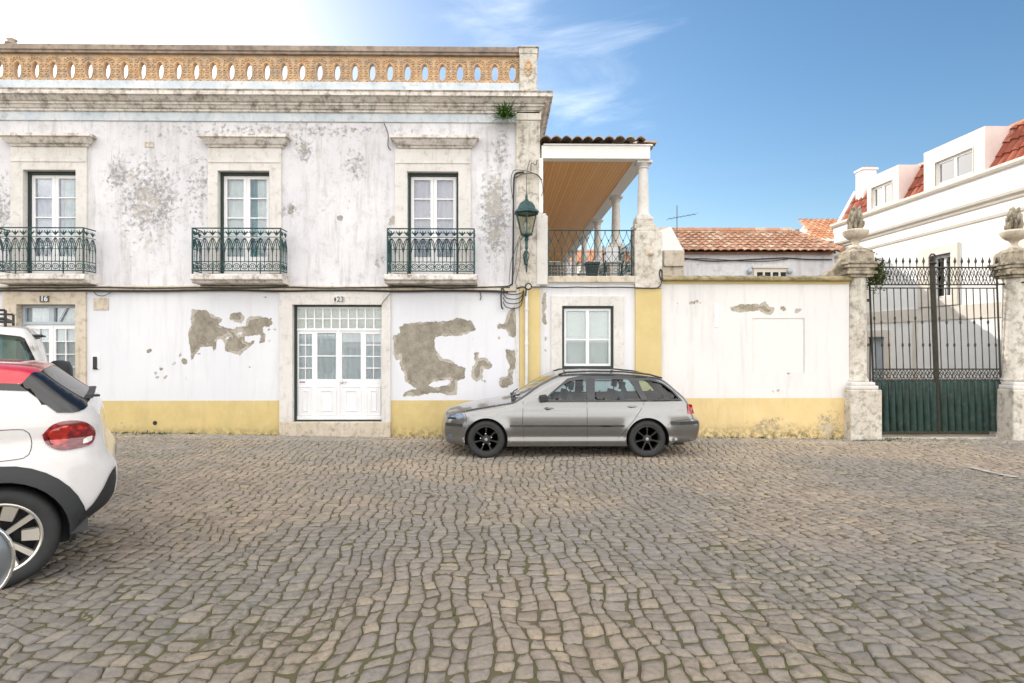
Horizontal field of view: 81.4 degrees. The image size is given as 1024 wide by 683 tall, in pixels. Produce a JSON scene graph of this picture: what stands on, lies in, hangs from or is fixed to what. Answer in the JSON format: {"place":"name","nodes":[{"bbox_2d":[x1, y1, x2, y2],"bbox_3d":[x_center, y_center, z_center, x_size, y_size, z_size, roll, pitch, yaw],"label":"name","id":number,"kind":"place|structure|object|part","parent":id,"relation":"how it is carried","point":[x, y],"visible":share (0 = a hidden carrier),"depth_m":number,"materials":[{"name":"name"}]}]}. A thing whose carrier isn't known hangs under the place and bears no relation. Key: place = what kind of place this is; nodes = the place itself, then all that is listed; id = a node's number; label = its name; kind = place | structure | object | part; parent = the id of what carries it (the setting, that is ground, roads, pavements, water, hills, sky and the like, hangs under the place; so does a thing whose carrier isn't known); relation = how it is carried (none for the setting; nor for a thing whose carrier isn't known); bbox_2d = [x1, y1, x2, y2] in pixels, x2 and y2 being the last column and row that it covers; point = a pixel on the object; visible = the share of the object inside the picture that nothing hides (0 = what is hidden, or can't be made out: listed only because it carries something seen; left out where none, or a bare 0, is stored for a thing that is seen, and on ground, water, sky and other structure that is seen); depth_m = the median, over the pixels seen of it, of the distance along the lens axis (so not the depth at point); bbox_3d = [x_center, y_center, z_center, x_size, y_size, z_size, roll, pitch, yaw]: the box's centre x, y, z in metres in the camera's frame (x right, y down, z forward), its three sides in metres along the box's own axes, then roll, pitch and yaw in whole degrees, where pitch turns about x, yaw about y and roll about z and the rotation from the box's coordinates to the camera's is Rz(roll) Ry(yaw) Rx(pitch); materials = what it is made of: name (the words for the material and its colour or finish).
{"place":"outdoors","nodes":[
{"label":"outdoors","id":0,"kind":"place"},
{"bbox_2d":[0,433,1023,682],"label":"cobbled road","id":1,"kind":"structure","parent":0,"point":[900,497],"depth_m":4.38,"materials":[{"name":"stone"}]},
{"bbox_2d":[0,528,15,589],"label":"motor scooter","id":2,"kind":"object","parent":1,"relation":"on","point":[7,556],"visible":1,"depth_m":1.63,"materials":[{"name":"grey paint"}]},
{"bbox_2d":[0,309,72,375],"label":"off roader","id":3,"kind":"object","parent":1,"relation":"on","point":[21,342],"visible":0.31,"depth_m":6.20,"materials":[{"name":"white paint"}]},
{"bbox_2d":[0,337,30,359],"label":"side window","id":4,"kind":"structure","parent":3,"relation":"in","point":[10,348],"depth_m":6.15,"materials":[{"name":"green glass"}]},
{"bbox_2d":[0,358,117,587],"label":"hatchback","id":5,"kind":"object","parent":1,"relation":"on","point":[58,473],"visible":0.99,"depth_m":3.98,"materials":[{"name":"white paint"}]},
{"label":"rear window","id":6,"kind":"part","parent":5,"relation":"part of","materials":[{"name":"grey glass"}]},
{"bbox_2d":[0,457,1018,681],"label":"joint moss","id":7,"kind":"object","parent":1,"relation":"on","point":[398,567],"visible":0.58,"depth_m":4.27,"materials":[{"name":"green plant"}]},
{"bbox_2d":[441,367,699,457],"bbox_3d":[1.020,1.236,10.907,4.610,1.469,2.050,0,0,-1],"label":"estate car","id":8,"kind":"object","parent":1,"relation":"on","point":[541,412],"visible":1,"depth_m":10.06,"materials":[{"name":"silver metal"}]},
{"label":"rear window","id":9,"kind":"part","parent":8,"relation":"part of","materials":[{"name":"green glass"}]},
{"bbox_2d":[968,467,1016,476],"bbox_3d":[7.359,1.924,8.122,0.140,0.160,2.793,0,0,-2],"label":"road marking","id":10,"kind":"object","parent":1,"relation":"on","point":[992,471],"visible":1,"depth_m":9.09,"materials":[{"name":"paint"}]},
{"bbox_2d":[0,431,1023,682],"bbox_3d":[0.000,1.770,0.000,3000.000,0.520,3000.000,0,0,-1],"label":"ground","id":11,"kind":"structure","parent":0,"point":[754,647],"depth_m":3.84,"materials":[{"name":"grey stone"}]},
{"bbox_2d":[0,37,552,437],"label":"townhouse","id":12,"kind":"structure","parent":11,"relation":"on","point":[134,178],"depth_m":12.12,"materials":[{"name":"paint"}]},
{"bbox_2d":[23,305,74,377],"bbox_3d":[-9.421,0.541,12.217,1.168,2.575,0.096,0,0,-1],"label":"street door","id":13,"kind":"structure","parent":12,"relation":"in","point":[56,322],"depth_m":12.25,"materials":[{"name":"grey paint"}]},
{"bbox_2d":[28,172,75,272],"bbox_3d":[-9.351,-2.424,12.208,1.048,2.079,0.136,0,0,-1],"label":"balcony door","id":14,"kind":"structure","parent":12,"relation":"in","point":[51,195],"depth_m":12.21,"materials":[{"name":"white paint"}]},
{"bbox_2d":[221,173,269,273],"bbox_3d":[-5.455,-2.424,12.267,1.038,2.079,0.136,0,0,-1],"label":"balcony door","id":15,"kind":"structure","parent":12,"relation":"in","point":[244,196],"depth_m":12.26,"materials":[{"name":"white paint"}]},
{"bbox_2d":[0,289,507,292],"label":"wall cable","id":16,"kind":"object","parent":12,"relation":"attached to","point":[252,290],"depth_m":12.04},
{"bbox_2d":[0,286,509,288],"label":"wall cable","id":17,"kind":"object","parent":12,"relation":"attached to","point":[259,287],"depth_m":12.02,"materials":[{"name":"black rubber"}]},
{"bbox_2d":[294,305,381,420],"bbox_3d":[-3.563,0.446,12.257,1.807,2.387,0.101,0,0,-1],"label":"street door","id":18,"kind":"structure","parent":12,"relation":"in","point":[338,348],"depth_m":12.27,"materials":[{"name":"white paint"}]},
{"bbox_2d":[408,173,457,273],"bbox_3d":[-1.619,-2.424,12.320,1.038,2.079,0.126,0,0,-1],"label":"balcony door","id":19,"kind":"structure","parent":12,"relation":"in","point":[432,197],"depth_m":12.30,"materials":[{"name":"white paint"}]},
{"bbox_2d":[500,288,503,308],"bbox_3d":[-0.203,-0.873,12.123,0.072,0.439,0.039,0,0,-27],"label":"junction wire","id":20,"kind":"object","parent":12,"relation":"attached to","point":[501,298],"visible":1,"depth_m":12.11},
{"bbox_2d":[485,100,520,124],"bbox_3d":[-0.121,-4.598,11.894,0.885,0.621,0.367,0,0,-1],"label":"cornice fern","id":21,"kind":"object","parent":12,"relation":"on","point":[503,111],"visible":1,"depth_m":11.97,"materials":[{"name":"green plant"}]},
{"bbox_2d":[499,171,523,286],"bbox_3d":[-0.101,-2.280,12.137,0.696,2.379,0.055,0,0,2],"label":"conduit","id":22,"kind":"object","parent":12,"relation":"attached to","point":[513,230],"visible":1,"depth_m":12.13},
{"bbox_2d":[511,170,542,198],"bbox_3d":[0.304,-3.186,12.090,0.665,0.609,0.049,0,0,3],"label":"lamp wire","id":23,"kind":"object","parent":22,"relation":"hanging from","point":[530,172],"visible":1,"depth_m":12.09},
{"bbox_2d":[503,291,523,308],"bbox_3d":[0.031,-0.855,12.095,0.448,0.382,0.037,0,0,5],"label":"junction wire","id":24,"kind":"object","parent":12,"relation":"attached to","point":[517,307],"visible":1,"depth_m":12.09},
{"bbox_2d":[515,236,523,282],"bbox_3d":[0.171,-1.661,12.112,0.230,0.982,0.024,0,0,2],"label":"loose wire","id":25,"kind":"object","parent":12,"relation":"hanging from","point":[520,256],"visible":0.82,"depth_m":12.11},
{"bbox_2d":[514,194,538,272],"bbox_3d":[0.285,-2.131,11.827,0.474,1.557,0.689,0,0,-1],"label":"street lamp","id":26,"kind":"object","parent":12,"relation":"attached to","point":[526,208],"visible":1,"depth_m":11.68,"materials":[{"name":"green metal"}]},
{"bbox_2d":[537,135,661,391],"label":"terrace house","id":27,"kind":"structure","parent":11,"relation":"on","point":[586,181],"depth_m":12.25,"materials":[{"name":"paint"}]},
{"bbox_2d":[562,306,612,367],"bbox_3d":[1.556,-0.087,12.302,1.058,1.280,0.115,0,0,-1],"label":"window","id":28,"kind":"structure","parent":27,"relation":"in","point":[587,331],"depth_m":12.33,"materials":[{"name":"white glass"}]},
{"bbox_2d":[584,262,599,275],"bbox_3d":[1.732,-1.518,12.878,0.304,0.376,0.304,0,0,-1],"label":"plant pot","id":29,"kind":"object","parent":27,"relation":"on","point":[592,267],"visible":0.56,"depth_m":12.76,"materials":[{"name":"plastic"}]},
{"bbox_2d":[532,269,662,288],"bbox_3d":[1.731,-1.281,12.137,2.700,0.410,0.070,0,0,-2],"label":"terrace cable","id":30,"kind":"object","parent":27,"relation":"attached to","point":[661,276],"visible":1,"depth_m":12.13,"materials":[{"name":"black rubber"}]},
{"bbox_2d":[602,246,623,275],"bbox_3d":[2.212,-1.728,13.080,0.416,0.814,0.435,0,0,-1],"label":"folding chair","id":31,"kind":"object","parent":27,"relation":"on","point":[609,253],"visible":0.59,"depth_m":13.20,"materials":[{"name":"white plastic"}]},
{"bbox_2d":[625,227,845,276],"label":"outbuilding","id":32,"kind":"structure","parent":11,"relation":"on","point":[679,244],"depth_m":18.13,"materials":[{"name":"ceramic"}]},
{"bbox_2d":[684,258,786,261],"bbox_3d":[6.750,-2.472,18.045,3.266,0.111,0.022,0,0,-1],"label":"outbuilding cable","id":33,"kind":"object","parent":32,"relation":"attached to","point":[737,260],"visible":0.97,"depth_m":18.04,"materials":[{"name":"black rubber"}]},
{"bbox_2d":[684,257,831,261],"bbox_3d":[7.423,-2.488,18.056,4.612,0.131,0.033,0,0,-1],"label":"outbuilding cable","id":34,"kind":"object","parent":32,"relation":"attached to","point":[756,259],"visible":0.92,"depth_m":18.04,"materials":[{"name":"black rubber"}]},
{"bbox_2d":[752,266,788,275],"bbox_3d":[7.843,-1.997,18.070,1.092,0.574,0.100,0,0,-1],"label":"small window","id":35,"kind":"structure","parent":32,"relation":"in","point":[763,269],"depth_m":18.06,"materials":[{"name":"white paint"}]},
{"bbox_2d":[661,275,851,438],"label":"boundary wall","id":36,"kind":"structure","parent":11,"relation":"on","point":[755,356],"depth_m":12.31,"materials":[{"name":"white paint"}]},
{"bbox_2d":[752,318,803,372],"bbox_3d":[5.512,0.082,12.336,1.081,1.128,0.018,0,0,-1],"label":"blocked window","id":37,"kind":"structure","parent":36,"relation":"in","point":[777,343],"depth_m":12.33,"materials":[{"name":"white paint"}]},
{"bbox_2d":[816,258,843,276],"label":"wall buttress","id":38,"kind":"structure","parent":36,"relation":"on","point":[835,269],"depth_m":12.43,"materials":[{"name":"stone"}]},
{"bbox_2d":[798,218,838,244],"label":"orange roofed house","id":39,"kind":"structure","parent":11,"relation":"on","point":[820,228],"depth_m":24.72,"materials":[{"name":"tile"}]},
{"bbox_2d":[832,206,881,440],"bbox_3d":[7.196,-0.334,12.425,0.675,5.008,0.650,0,0,-1],"label":"gate post","id":40,"kind":"object","parent":11,"relation":"on","point":[862,407],"visible":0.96,"depth_m":12.22,"materials":[{"name":"stone"}]},
{"bbox_2d":[866,250,892,295],"bbox_3d":[7.487,-1.404,12.318,0.603,0.956,0.461,0,0,-1],"label":"ivy clump","id":41,"kind":"object","parent":40,"relation":"hanging from","point":[876,279],"visible":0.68,"depth_m":12.18,"materials":[{"name":"green plant"}]},
{"bbox_2d":[830,119,1023,381],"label":"white house","id":42,"kind":"structure","parent":11,"relation":"on","point":[958,198],"depth_m":14.88,"materials":[{"name":"paint"}]},
{"bbox_2d":[874,337,883,378],"bbox_3d":[10.912,0.970,17.492,0.050,2.200,0.750,0,0,-1],"label":"side door","id":43,"kind":"structure","parent":42,"relation":"in","point":[878,339],"depth_m":17.67,"materials":[{"name":"grey paint"}]},
{"bbox_2d":[935,254,949,298],"bbox_3d":[10.916,-1.630,14.942,0.080,1.100,0.750,0,0,-1],"label":"window","id":44,"kind":"structure","parent":42,"relation":"in","point":[944,257],"depth_m":15.04,"materials":[{"name":"white plastic"}]},
{"bbox_2d":[882,434,1003,438],"bbox_3d":[8.939,2.054,12.646,3.044,0.072,0.580,0,0,-1],"label":"gate threshold","id":45,"kind":"object","parent":11,"relation":"on","point":[946,436],"visible":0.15,"depth_m":12.64,"materials":[{"name":"stone"}]},
{"bbox_2d":[987,206,1023,440],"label":"gate post","id":46,"kind":"object","parent":11,"relation":"on","point":[1009,265],"visible":0.94,"depth_m":12.33,"materials":[{"name":"stone"}]},
{"bbox_2d":[867,253,1023,433],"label":"iron gate","id":47,"kind":"structure","parent":46,"relation":"attached to","point":[936,404],"depth_m":12.55,"materials":[{"name":"metal"}]},
{"bbox_2d":[0,0,1023,261],"label":"sky","id":48,"kind":"structure","parent":0,"point":[759,113],"materials":[{"name":"blue"}]},
{"bbox_2d":[112,432,1023,443],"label":"pavement","id":49,"kind":"structure","parent":0,"point":[713,439],"depth_m":11.91,"materials":[{"name":"stone"}]},
{"bbox_2d":[111,430,935,441],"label":"wall foot weeds","id":50,"kind":"object","parent":49,"relation":"on","point":[164,433],"depth_m":12.06,"materials":[{"name":"green plant"}]},
{"bbox_2d":[569,250,629,275],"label":"distant house","id":51,"kind":"structure","parent":0,"point":[579,256],"depth_m":36.08,"materials":[{"name":"stone"}]}
]}

